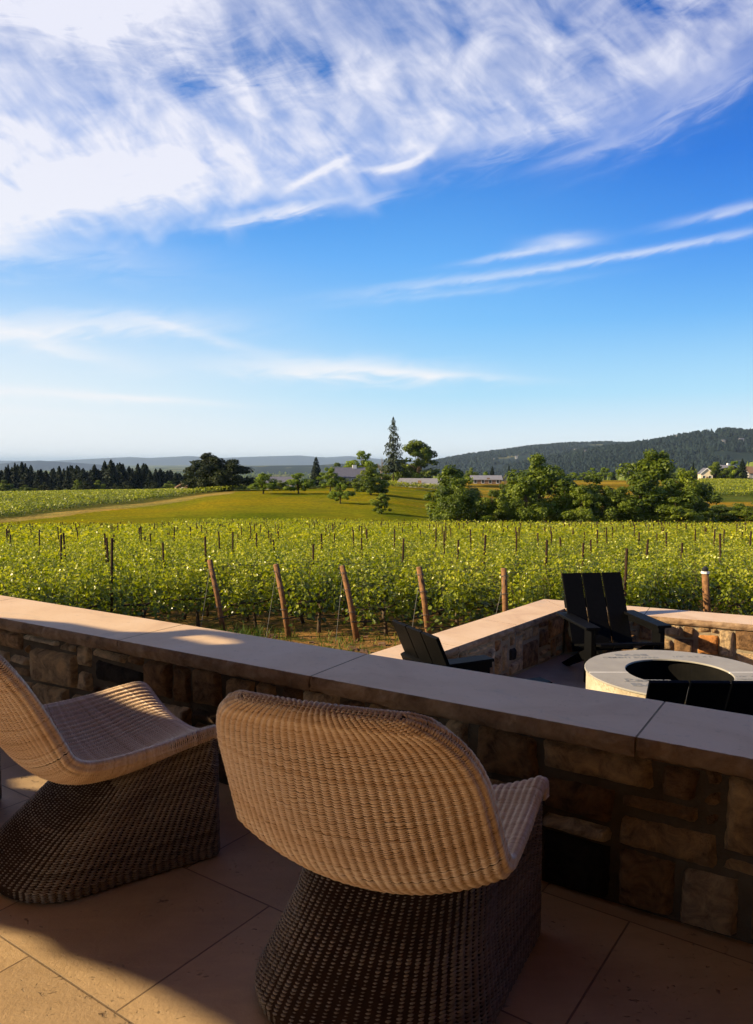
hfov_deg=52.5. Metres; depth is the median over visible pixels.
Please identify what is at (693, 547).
grapevine
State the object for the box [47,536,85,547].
grapevine
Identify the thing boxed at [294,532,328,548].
grapevine
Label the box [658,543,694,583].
grapevine
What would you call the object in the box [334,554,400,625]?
grapevine
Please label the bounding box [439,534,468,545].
grapevine
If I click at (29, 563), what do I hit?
grapevine
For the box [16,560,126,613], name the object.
grapevine
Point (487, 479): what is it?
shed
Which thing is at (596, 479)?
leafy tree
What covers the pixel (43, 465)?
hills
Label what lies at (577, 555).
grapevine
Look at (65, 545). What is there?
grapevine
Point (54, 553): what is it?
grapevine
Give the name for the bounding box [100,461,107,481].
conifer
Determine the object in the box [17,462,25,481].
conifer
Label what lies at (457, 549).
vineyard stake
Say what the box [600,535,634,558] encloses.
grapevine
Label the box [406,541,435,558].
grapevine
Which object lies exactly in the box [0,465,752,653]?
ground
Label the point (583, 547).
vineyard stake
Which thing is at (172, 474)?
conifer
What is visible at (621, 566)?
grapevine
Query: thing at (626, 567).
vineyard stake
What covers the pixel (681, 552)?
vineyard stake
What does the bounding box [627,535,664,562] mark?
grapevine
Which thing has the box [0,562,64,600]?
grapevine
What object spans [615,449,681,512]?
leafy tree
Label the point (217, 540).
grapevine
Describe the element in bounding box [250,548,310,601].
grapevine
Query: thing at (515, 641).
stone wall
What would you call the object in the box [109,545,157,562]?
grapevine
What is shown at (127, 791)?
wicker lounge chair
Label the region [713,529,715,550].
vineyard stake
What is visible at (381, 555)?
grapevine
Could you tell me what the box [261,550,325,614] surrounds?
grapevine
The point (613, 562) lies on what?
grapevine
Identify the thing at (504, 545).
grapevine
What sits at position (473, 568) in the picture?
grapevine
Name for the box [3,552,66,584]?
grapevine
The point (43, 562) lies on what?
grapevine
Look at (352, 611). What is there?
end post
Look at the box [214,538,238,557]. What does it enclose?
grapevine
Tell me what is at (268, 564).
grapevine
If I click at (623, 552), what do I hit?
grapevine
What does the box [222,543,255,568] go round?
grapevine
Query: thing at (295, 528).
vineyard rows
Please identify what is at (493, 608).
grapevine
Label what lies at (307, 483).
orchard tree
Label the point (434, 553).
grapevine
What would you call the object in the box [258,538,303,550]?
grapevine
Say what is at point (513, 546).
grapevine
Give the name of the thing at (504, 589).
end post
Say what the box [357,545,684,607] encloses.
trellis wire
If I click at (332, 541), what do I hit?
grapevine
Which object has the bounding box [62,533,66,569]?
vineyard stake
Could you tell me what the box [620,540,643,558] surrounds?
grapevine
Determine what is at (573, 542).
grapevine
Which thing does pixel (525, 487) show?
leafy tree
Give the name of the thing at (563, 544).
grapevine
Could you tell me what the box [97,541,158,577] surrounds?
grapevine
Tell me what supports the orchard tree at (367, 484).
on the ground at (407, 504)
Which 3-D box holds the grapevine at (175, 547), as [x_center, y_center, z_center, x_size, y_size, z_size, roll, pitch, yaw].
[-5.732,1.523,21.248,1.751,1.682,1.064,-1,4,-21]
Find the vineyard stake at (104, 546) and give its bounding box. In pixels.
[104,533,106,573]
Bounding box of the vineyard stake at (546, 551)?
[544,540,547,595]
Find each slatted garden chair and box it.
[392,619,551,682]
[556,572,671,682]
[646,680,752,715]
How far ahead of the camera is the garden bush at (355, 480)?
206.32 m
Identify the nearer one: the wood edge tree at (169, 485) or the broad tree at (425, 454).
the broad tree at (425, 454)
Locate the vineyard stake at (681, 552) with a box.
[680,543,682,600]
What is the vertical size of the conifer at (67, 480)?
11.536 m
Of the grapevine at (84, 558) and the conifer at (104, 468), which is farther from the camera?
the conifer at (104, 468)
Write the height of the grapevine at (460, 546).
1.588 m
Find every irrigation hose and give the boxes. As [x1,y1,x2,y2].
[217,602,353,618]
[282,610,381,618]
[352,594,546,622]
[425,616,488,628]
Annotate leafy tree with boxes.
[324,462,340,482]
[343,450,379,477]
[373,465,394,480]
[390,463,411,479]
[423,464,477,521]
[430,477,485,522]
[471,495,494,522]
[474,490,509,521]
[494,481,518,521]
[502,453,578,522]
[502,475,548,522]
[544,478,594,522]
[557,484,604,522]
[570,473,616,522]
[592,487,641,522]
[611,471,671,522]
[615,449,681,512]
[650,496,704,523]
[662,469,722,522]
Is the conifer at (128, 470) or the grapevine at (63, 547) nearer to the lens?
the grapevine at (63, 547)
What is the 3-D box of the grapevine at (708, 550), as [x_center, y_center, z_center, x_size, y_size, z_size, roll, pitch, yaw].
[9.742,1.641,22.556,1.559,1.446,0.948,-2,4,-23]
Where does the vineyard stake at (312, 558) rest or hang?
on the ground at (407, 504)
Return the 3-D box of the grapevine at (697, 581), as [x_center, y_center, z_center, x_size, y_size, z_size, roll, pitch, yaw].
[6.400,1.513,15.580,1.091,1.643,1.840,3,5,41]
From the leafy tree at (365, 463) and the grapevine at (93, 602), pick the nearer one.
the grapevine at (93, 602)
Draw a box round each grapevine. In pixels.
[0,537,52,551]
[0,539,50,565]
[0,540,43,559]
[0,542,25,576]
[0,545,68,598]
[0,546,17,578]
[0,549,73,594]
[0,550,16,594]
[0,559,61,602]
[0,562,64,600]
[0,563,68,603]
[2,550,18,568]
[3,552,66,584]
[11,535,56,550]
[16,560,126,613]
[18,547,72,577]
[21,546,67,573]
[29,544,82,575]
[33,555,113,611]
[35,541,81,563]
[38,540,80,551]
[39,541,77,555]
[39,546,120,602]
[43,538,81,552]
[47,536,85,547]
[47,557,123,609]
[49,537,116,583]
[53,552,106,581]
[69,545,121,572]
[71,540,120,559]
[72,534,122,564]
[74,533,116,552]
[77,533,110,547]
[79,533,118,560]
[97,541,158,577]
[97,550,158,608]
[97,554,174,612]
[98,553,184,619]
[101,536,143,564]
[102,540,160,587]
[103,536,142,565]
[109,544,157,566]
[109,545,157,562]
[109,556,164,615]
[118,532,148,548]
[138,530,175,552]
[140,534,186,567]
[141,536,198,574]
[141,542,198,585]
[143,557,223,619]
[145,543,215,588]
[146,537,187,573]
[152,541,220,608]
[154,552,238,626]
[178,537,223,559]
[184,539,225,560]
[189,550,264,612]
[191,544,252,596]
[192,543,234,581]
[200,532,231,550]
[203,542,292,620]
[204,546,257,589]
[206,534,246,556]
[207,537,262,568]
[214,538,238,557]
[216,557,294,629]
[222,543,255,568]
[230,533,258,548]
[231,544,271,569]
[237,537,283,556]
[239,547,284,591]
[240,544,296,608]
[246,538,296,558]
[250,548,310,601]
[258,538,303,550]
[259,533,297,553]
[259,555,338,622]
[261,540,307,569]
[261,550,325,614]
[276,536,311,554]
[276,543,315,564]
[281,544,324,574]
[284,542,315,560]
[284,546,356,632]
[289,551,345,586]
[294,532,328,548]
[304,556,365,606]
[306,538,340,556]
[308,548,390,617]
[310,540,377,572]
[318,533,341,548]
[320,538,359,562]
[326,534,360,553]
[326,542,368,567]
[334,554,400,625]
[340,531,369,546]
[343,561,421,635]
[347,536,392,572]
[349,530,384,551]
[350,549,399,603]
[351,545,404,604]
[354,535,392,565]
[354,547,401,578]
[359,541,401,560]
[364,535,396,550]
[367,548,425,581]
[370,536,407,556]
[374,556,434,618]
[383,534,432,558]
[384,542,420,561]
[387,534,418,552]
[387,545,428,577]
[389,548,461,622]
[391,547,455,607]
[401,554,467,614]
[405,534,440,549]
[405,544,464,571]
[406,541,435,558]
[406,557,490,631]
[421,543,469,587]
[423,539,452,576]
[429,531,454,557]
[429,543,495,620]
[433,533,468,553]
[438,539,479,575]
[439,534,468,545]
[441,540,471,564]
[447,545,494,596]
[451,550,496,609]
[459,560,534,620]
[465,534,504,560]
[468,545,497,572]
[470,543,522,612]
[474,534,502,546]
[482,551,562,607]
[486,548,527,605]
[487,544,526,562]
[489,540,525,560]
[489,548,554,599]
[490,543,533,567]
[491,533,527,550]
[496,537,548,564]
[500,561,576,609]
[506,545,549,591]
[509,534,549,561]
[509,539,548,578]
[519,541,577,589]
[520,534,545,551]
[527,538,558,557]
[529,541,571,574]
[530,550,614,600]
[531,552,602,600]
[533,546,574,571]
[547,549,602,570]
[548,536,578,554]
[554,539,581,562]
[557,539,589,563]
[561,537,587,551]
[561,547,605,597]
[564,546,596,572]
[576,538,628,564]
[576,540,607,568]
[578,556,639,583]
[581,530,599,549]
[584,569,660,603]
[592,532,623,556]
[593,540,641,576]
[595,546,657,604]
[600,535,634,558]
[601,550,632,572]
[601,551,648,588]
[609,556,688,608]
[617,553,697,610]
[620,539,675,570]
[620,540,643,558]
[624,537,648,551]
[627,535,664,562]
[629,550,672,604]
[633,539,680,586]
[653,547,695,608]
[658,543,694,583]
[660,546,724,611]
[664,537,690,585]
[674,538,709,560]
[677,539,713,566]
[682,549,701,599]
[684,541,743,612]
[688,539,726,588]
[691,534,732,559]
[691,535,718,554]
[693,553,752,612]
[697,543,735,556]
[709,543,736,582]
[711,553,752,615]
[718,537,748,555]
[722,544,752,592]
[723,539,752,569]
[735,561,752,609]
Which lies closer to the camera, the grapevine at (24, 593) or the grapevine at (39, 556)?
the grapevine at (24, 593)
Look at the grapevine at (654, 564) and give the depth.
16.91 m
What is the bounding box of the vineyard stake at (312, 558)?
[311,544,313,612]
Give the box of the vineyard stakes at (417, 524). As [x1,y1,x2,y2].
[1,518,750,526]
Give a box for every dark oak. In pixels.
[180,452,216,492]
[195,457,229,491]
[206,459,256,491]
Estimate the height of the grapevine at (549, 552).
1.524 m
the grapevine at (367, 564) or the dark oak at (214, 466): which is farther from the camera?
the dark oak at (214, 466)
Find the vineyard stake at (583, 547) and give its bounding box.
[581,543,584,582]
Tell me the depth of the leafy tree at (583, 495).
100.28 m
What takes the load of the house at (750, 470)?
on the ground at (407, 504)
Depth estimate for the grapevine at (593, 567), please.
15.20 m
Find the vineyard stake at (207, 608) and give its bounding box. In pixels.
[204,536,208,616]
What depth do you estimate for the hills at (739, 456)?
1924.18 m
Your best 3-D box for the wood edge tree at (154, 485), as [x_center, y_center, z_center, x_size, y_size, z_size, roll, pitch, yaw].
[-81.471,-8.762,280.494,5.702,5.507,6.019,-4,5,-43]
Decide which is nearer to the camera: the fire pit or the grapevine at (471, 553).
the fire pit
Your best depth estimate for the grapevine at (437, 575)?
14.77 m
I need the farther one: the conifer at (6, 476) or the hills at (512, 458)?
the hills at (512, 458)
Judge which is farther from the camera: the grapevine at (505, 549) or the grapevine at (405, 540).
the grapevine at (405, 540)
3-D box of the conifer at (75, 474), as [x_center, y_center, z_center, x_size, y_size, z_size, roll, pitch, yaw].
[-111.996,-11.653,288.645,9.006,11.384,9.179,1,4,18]
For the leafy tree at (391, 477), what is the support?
on the ground at (407, 504)
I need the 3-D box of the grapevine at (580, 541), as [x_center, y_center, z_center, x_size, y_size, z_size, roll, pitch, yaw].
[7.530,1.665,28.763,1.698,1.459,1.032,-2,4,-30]
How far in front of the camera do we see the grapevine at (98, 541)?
28.35 m
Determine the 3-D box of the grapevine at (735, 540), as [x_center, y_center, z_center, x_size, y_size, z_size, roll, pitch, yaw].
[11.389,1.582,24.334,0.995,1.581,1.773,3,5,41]
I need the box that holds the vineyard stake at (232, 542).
[232,532,233,569]
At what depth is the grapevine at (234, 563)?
15.95 m
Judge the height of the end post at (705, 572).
1.399 m
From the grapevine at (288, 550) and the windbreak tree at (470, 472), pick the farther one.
the windbreak tree at (470, 472)
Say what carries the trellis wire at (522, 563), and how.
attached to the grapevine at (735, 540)
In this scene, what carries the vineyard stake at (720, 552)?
on the ground at (407, 504)
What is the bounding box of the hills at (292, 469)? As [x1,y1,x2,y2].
[195,464,422,473]
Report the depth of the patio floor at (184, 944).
2.33 m
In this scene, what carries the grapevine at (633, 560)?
on the ground at (407, 504)
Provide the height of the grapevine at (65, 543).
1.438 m
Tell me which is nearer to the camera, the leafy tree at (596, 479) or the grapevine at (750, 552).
the grapevine at (750, 552)
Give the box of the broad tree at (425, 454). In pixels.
[394,439,439,478]
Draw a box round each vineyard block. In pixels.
[0,484,247,515]
[387,480,439,488]
[697,478,752,495]
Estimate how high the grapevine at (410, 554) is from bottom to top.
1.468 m
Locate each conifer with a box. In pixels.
[1,467,14,488]
[10,463,20,487]
[14,467,35,490]
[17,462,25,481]
[29,465,33,474]
[31,470,47,490]
[39,469,45,481]
[43,470,49,483]
[47,468,57,485]
[52,466,63,487]
[61,466,71,489]
[67,466,79,488]
[74,468,93,489]
[87,465,102,484]
[99,459,122,488]
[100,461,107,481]
[115,462,125,484]
[123,466,131,485]
[127,471,138,488]
[132,464,144,488]
[137,464,148,488]
[143,470,153,488]
[152,473,162,487]
[155,468,167,486]
[168,470,174,479]
[170,472,179,484]
[310,457,322,486]
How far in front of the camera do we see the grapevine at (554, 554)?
20.65 m
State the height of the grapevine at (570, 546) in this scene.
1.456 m
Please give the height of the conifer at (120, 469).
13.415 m
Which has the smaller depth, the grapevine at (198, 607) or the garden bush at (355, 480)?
the grapevine at (198, 607)
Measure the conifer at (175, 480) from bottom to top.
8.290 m
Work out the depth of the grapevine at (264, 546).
25.30 m
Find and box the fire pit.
[584,650,752,697]
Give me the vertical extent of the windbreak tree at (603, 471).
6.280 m
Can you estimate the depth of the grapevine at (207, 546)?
23.55 m
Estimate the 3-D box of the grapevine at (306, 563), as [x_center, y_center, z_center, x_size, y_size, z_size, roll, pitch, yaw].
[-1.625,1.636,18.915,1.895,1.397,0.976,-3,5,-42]
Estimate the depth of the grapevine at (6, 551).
19.18 m
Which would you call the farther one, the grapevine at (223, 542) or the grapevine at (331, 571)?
the grapevine at (223, 542)
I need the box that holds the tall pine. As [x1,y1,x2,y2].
[379,417,405,480]
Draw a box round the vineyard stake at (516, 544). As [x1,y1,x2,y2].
[515,532,517,565]
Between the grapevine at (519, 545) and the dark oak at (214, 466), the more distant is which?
the dark oak at (214, 466)
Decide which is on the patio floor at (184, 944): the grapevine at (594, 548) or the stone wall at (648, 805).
the stone wall at (648, 805)
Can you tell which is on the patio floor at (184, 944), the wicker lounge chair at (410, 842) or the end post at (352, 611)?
the wicker lounge chair at (410, 842)
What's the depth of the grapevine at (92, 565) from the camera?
18.34 m
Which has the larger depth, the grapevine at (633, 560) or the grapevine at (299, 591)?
the grapevine at (633, 560)
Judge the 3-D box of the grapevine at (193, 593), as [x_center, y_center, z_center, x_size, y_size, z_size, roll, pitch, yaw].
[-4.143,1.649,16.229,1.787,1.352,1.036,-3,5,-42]
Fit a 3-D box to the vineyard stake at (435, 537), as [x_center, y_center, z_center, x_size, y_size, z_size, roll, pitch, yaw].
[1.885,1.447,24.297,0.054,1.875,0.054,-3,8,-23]
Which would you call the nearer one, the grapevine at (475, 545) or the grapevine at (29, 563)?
the grapevine at (29, 563)
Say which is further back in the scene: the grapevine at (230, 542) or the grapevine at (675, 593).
the grapevine at (230, 542)
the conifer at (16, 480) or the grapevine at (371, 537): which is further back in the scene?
the conifer at (16, 480)
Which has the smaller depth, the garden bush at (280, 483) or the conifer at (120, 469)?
the garden bush at (280, 483)
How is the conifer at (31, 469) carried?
on the ground at (407, 504)
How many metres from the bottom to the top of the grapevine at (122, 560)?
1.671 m
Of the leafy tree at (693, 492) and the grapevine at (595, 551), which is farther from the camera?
the leafy tree at (693, 492)
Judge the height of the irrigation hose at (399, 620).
0.793 m
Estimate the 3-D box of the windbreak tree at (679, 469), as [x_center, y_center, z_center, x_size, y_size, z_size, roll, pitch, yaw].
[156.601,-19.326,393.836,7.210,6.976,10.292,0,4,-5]
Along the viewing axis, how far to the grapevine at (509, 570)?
15.29 m
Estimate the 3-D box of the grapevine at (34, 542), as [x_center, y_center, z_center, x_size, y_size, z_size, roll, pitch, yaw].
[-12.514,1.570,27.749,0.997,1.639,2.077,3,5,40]
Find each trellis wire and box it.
[226,544,600,602]
[287,545,633,605]
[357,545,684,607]
[428,546,723,610]
[509,548,752,590]
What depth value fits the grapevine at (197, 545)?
24.55 m
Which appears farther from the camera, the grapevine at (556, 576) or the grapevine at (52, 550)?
the grapevine at (52, 550)
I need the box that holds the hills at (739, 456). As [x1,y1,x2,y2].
[574,431,752,479]
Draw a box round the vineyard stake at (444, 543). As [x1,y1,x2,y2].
[443,531,444,557]
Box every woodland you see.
[2,461,752,489]
[422,441,634,477]
[500,427,752,480]
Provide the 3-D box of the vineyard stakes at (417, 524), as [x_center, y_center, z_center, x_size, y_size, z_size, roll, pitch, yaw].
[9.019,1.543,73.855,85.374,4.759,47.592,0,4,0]
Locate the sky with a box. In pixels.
[0,0,752,460]
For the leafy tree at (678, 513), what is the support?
on the ground at (407, 504)
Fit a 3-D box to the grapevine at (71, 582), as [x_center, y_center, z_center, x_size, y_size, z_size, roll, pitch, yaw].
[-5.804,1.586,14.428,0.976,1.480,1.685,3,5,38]
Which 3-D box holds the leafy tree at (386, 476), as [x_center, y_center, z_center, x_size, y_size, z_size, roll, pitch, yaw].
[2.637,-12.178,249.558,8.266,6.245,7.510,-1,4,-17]
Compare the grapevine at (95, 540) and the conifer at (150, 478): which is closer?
the grapevine at (95, 540)
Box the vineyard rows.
[0,516,752,558]
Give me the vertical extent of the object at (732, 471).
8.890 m
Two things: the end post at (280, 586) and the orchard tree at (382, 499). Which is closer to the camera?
the end post at (280, 586)
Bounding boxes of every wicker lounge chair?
[0,655,219,903]
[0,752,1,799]
[216,690,548,1023]
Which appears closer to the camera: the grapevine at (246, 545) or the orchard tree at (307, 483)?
the grapevine at (246, 545)
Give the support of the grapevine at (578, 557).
on the ground at (407, 504)
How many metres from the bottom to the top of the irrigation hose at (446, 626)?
0.709 m
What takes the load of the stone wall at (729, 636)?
on the ground at (407, 504)
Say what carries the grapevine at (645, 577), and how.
on the ground at (407, 504)
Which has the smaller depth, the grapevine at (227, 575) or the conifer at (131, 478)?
the grapevine at (227, 575)
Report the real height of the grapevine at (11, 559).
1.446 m
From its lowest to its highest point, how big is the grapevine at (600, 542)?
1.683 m
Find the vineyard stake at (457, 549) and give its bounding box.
[457,540,458,561]
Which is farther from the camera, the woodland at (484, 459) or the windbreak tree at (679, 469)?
the woodland at (484, 459)
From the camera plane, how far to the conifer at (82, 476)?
281.64 m
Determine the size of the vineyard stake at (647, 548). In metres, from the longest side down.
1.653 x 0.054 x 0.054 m
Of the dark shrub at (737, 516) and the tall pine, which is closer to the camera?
the dark shrub at (737, 516)
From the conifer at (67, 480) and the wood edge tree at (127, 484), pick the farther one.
the conifer at (67, 480)
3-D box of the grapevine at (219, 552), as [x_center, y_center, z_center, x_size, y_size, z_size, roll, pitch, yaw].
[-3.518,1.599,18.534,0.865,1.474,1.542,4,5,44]
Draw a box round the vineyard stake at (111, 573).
[110,538,112,612]
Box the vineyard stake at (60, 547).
[60,535,61,565]
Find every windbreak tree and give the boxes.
[465,467,478,479]
[567,472,581,478]
[577,472,588,479]
[585,468,597,477]
[594,467,614,479]
[657,463,676,478]
[674,468,684,478]
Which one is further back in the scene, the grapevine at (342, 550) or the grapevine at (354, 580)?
the grapevine at (342, 550)
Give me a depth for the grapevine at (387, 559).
17.40 m
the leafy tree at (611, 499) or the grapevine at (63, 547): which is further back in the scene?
the leafy tree at (611, 499)
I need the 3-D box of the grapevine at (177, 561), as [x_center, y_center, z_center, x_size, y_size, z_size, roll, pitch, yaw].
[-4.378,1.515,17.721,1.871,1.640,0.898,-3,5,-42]
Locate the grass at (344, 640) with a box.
[235,623,434,653]
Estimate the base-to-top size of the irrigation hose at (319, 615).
0.829 m
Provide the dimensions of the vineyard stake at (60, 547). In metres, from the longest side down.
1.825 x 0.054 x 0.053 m
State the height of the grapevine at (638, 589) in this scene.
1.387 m
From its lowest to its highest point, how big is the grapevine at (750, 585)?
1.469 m
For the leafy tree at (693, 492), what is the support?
on the ground at (407, 504)
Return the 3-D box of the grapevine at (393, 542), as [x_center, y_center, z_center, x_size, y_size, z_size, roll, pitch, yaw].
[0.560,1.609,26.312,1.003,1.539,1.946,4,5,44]
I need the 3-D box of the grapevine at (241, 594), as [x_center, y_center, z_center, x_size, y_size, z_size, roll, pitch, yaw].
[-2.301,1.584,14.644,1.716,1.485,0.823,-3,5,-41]
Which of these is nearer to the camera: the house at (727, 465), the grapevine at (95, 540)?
the grapevine at (95, 540)
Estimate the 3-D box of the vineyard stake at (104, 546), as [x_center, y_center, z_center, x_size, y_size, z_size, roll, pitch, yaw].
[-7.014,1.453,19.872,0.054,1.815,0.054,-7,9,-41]
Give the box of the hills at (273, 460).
[0,455,413,464]
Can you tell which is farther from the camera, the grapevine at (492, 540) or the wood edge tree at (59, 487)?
the wood edge tree at (59, 487)
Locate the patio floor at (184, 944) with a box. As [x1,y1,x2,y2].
[0,747,752,1023]
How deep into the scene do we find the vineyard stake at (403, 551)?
17.72 m
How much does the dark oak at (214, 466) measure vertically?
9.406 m
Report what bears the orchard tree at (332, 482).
on the ground at (407, 504)
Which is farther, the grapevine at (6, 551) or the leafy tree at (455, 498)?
the leafy tree at (455, 498)
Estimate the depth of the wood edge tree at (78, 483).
275.47 m
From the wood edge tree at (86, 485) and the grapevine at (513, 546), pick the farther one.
the wood edge tree at (86, 485)
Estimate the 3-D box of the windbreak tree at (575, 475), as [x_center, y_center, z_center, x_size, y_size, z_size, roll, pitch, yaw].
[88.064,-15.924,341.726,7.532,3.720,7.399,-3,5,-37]
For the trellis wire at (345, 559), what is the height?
1.502 m
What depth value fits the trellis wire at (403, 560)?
15.19 m
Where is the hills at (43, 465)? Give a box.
[0,461,126,469]
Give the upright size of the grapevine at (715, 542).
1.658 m
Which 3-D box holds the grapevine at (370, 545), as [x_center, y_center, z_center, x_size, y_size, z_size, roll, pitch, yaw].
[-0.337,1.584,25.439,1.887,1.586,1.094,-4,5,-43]
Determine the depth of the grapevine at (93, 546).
23.26 m
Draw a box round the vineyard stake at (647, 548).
[646,539,648,561]
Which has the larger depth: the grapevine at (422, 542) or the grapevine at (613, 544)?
the grapevine at (422, 542)
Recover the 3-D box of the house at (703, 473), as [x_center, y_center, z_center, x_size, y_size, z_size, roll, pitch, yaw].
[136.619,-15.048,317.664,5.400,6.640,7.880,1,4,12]
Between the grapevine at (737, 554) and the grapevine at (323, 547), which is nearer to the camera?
the grapevine at (737, 554)
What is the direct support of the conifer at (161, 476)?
on the ground at (407, 504)
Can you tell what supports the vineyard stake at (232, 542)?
on the ground at (407, 504)
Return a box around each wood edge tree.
[0,480,14,490]
[19,485,33,491]
[36,482,53,490]
[53,485,63,489]
[71,480,83,489]
[78,480,97,489]
[92,480,105,488]
[110,483,122,488]
[116,481,135,488]
[146,481,159,488]
[163,481,176,487]
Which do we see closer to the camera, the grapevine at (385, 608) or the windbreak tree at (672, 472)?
the grapevine at (385, 608)
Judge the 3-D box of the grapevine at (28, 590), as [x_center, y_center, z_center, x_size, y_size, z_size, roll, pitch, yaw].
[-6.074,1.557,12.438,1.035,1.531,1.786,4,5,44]
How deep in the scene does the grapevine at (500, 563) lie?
16.61 m
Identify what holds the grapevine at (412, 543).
on the ground at (407, 504)
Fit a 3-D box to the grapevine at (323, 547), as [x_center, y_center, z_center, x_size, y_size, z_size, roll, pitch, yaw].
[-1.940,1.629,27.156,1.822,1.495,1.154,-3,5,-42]
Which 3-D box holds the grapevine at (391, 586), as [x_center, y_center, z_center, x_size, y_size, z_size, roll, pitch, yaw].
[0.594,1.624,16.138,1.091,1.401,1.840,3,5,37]
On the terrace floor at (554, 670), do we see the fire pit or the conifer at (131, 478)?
the fire pit
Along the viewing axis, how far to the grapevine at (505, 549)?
23.05 m
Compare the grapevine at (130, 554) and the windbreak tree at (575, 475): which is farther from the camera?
the windbreak tree at (575, 475)
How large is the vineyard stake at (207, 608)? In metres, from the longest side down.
1.809 x 0.053 x 0.053 m
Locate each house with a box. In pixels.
[265,477,295,487]
[332,465,365,481]
[697,468,712,478]
[714,463,747,478]
[746,466,752,478]
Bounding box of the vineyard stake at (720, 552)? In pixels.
[719,534,721,612]
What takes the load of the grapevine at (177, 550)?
on the ground at (407, 504)
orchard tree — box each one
[248,473,277,493]
[283,473,315,493]
[316,467,340,491]
[327,482,354,503]
[351,466,390,494]
[369,492,391,513]
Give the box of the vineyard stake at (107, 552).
[106,538,109,578]
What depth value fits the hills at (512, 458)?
3452.92 m
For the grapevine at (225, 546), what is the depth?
21.19 m
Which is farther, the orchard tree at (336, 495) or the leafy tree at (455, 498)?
the orchard tree at (336, 495)
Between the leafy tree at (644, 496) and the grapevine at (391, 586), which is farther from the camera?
the leafy tree at (644, 496)
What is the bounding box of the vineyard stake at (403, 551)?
[401,538,404,579]
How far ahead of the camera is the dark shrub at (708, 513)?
117.52 m
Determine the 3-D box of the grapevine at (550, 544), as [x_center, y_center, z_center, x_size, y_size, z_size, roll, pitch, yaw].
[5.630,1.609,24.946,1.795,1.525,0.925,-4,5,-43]
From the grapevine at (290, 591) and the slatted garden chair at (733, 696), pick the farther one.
the grapevine at (290, 591)
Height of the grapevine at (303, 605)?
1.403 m
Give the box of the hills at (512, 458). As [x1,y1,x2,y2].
[431,444,602,473]
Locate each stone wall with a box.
[0,595,752,943]
[371,599,564,676]
[545,599,752,664]
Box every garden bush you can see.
[277,480,287,489]
[338,477,349,485]
[346,478,359,486]
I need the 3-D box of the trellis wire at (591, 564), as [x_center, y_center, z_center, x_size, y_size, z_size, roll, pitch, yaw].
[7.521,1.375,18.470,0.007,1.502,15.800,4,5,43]
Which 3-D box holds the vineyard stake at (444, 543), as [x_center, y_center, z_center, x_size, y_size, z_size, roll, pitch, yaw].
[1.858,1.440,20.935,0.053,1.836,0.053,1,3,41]
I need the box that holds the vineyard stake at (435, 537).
[435,528,436,553]
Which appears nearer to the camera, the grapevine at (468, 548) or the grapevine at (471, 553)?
the grapevine at (471, 553)
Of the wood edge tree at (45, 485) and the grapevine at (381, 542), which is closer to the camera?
the grapevine at (381, 542)
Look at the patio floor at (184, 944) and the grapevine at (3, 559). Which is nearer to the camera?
the patio floor at (184, 944)
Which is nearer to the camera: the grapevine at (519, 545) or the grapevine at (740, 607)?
the grapevine at (740, 607)
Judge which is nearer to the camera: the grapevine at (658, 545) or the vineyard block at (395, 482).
the grapevine at (658, 545)
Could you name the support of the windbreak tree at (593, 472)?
on the ground at (407, 504)
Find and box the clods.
[244,630,399,653]
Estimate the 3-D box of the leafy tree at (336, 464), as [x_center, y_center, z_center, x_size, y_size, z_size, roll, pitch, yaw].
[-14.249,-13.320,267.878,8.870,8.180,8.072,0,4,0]
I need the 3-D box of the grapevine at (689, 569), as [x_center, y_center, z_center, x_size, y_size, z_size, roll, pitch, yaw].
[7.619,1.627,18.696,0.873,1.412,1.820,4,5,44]
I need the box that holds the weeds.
[211,620,321,646]
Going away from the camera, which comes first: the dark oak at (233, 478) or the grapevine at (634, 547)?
the grapevine at (634, 547)
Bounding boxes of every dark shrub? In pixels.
[701,505,719,521]
[706,504,743,520]
[723,503,752,520]
[739,502,752,518]
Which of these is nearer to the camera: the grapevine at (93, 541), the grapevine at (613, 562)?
the grapevine at (613, 562)
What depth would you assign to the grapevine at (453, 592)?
13.34 m
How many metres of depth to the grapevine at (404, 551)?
23.29 m
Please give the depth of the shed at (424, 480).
219.81 m
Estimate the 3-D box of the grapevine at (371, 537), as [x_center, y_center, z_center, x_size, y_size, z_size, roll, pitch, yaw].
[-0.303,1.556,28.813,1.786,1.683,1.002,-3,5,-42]
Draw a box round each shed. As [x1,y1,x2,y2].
[174,483,197,493]
[396,478,440,488]
[470,475,502,483]
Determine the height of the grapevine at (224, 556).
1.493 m
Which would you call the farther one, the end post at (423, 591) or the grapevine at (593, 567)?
the grapevine at (593, 567)
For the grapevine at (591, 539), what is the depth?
29.64 m
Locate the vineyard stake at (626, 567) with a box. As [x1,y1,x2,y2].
[624,548,627,600]
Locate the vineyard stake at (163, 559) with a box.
[162,543,166,612]
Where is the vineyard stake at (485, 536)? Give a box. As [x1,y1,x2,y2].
[481,535,486,612]
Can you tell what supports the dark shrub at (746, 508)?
on the ground at (407, 504)
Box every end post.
[201,559,224,630]
[266,564,291,637]
[336,565,359,640]
[412,566,430,633]
[496,568,508,612]
[701,566,710,611]
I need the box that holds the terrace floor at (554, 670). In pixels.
[513,653,585,688]
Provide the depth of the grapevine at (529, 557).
19.64 m
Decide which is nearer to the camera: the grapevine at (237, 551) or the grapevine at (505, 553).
the grapevine at (505, 553)
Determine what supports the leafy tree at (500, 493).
on the ground at (407, 504)

